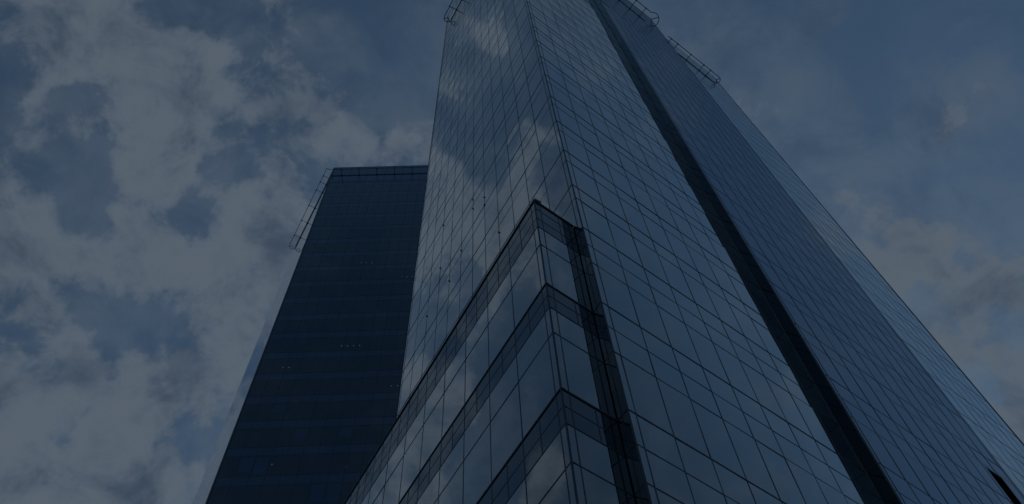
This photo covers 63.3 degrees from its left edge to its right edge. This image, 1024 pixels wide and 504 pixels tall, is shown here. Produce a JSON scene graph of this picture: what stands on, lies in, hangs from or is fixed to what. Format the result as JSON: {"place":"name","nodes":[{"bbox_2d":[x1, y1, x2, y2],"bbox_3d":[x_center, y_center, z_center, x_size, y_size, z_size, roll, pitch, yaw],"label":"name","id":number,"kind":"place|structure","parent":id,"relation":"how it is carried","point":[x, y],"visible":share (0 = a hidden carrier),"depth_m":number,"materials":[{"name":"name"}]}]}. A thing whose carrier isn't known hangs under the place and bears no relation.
{"place":"outdoors","nodes":[
{"label":"outdoors","id":0,"kind":"place"},
{"bbox_2d":[192,165,427,503],"bbox_3d":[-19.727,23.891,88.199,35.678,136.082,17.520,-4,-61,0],"label":"office tower","id":1,"kind":"structure","parent":0,"point":[310,418],"depth_m":96.57,"materials":[{"name":"blue glass"}]},
{"bbox_2d":[0,0,1023,503],"label":"sky","id":2,"kind":"structure","parent":0,"point":[162,162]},
{"label":"ground","id":3,"kind":"structure","parent":0,"visible":0},
{"bbox_2d":[343,198,634,503],"bbox_3d":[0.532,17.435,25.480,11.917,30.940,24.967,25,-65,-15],"label":"podium building","id":4,"kind":"structure","parent":3,"relation":"on","point":[509,401],"depth_m":26.75,"materials":[{"name":"blue glass"}]},
{"bbox_2d":[395,0,1023,503],"bbox_3d":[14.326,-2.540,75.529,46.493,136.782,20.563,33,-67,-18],"label":"glass tower","id":5,"kind":"structure","parent":3,"relation":"on","point":[763,334],"depth_m":44.31,"materials":[{"name":"glass"}]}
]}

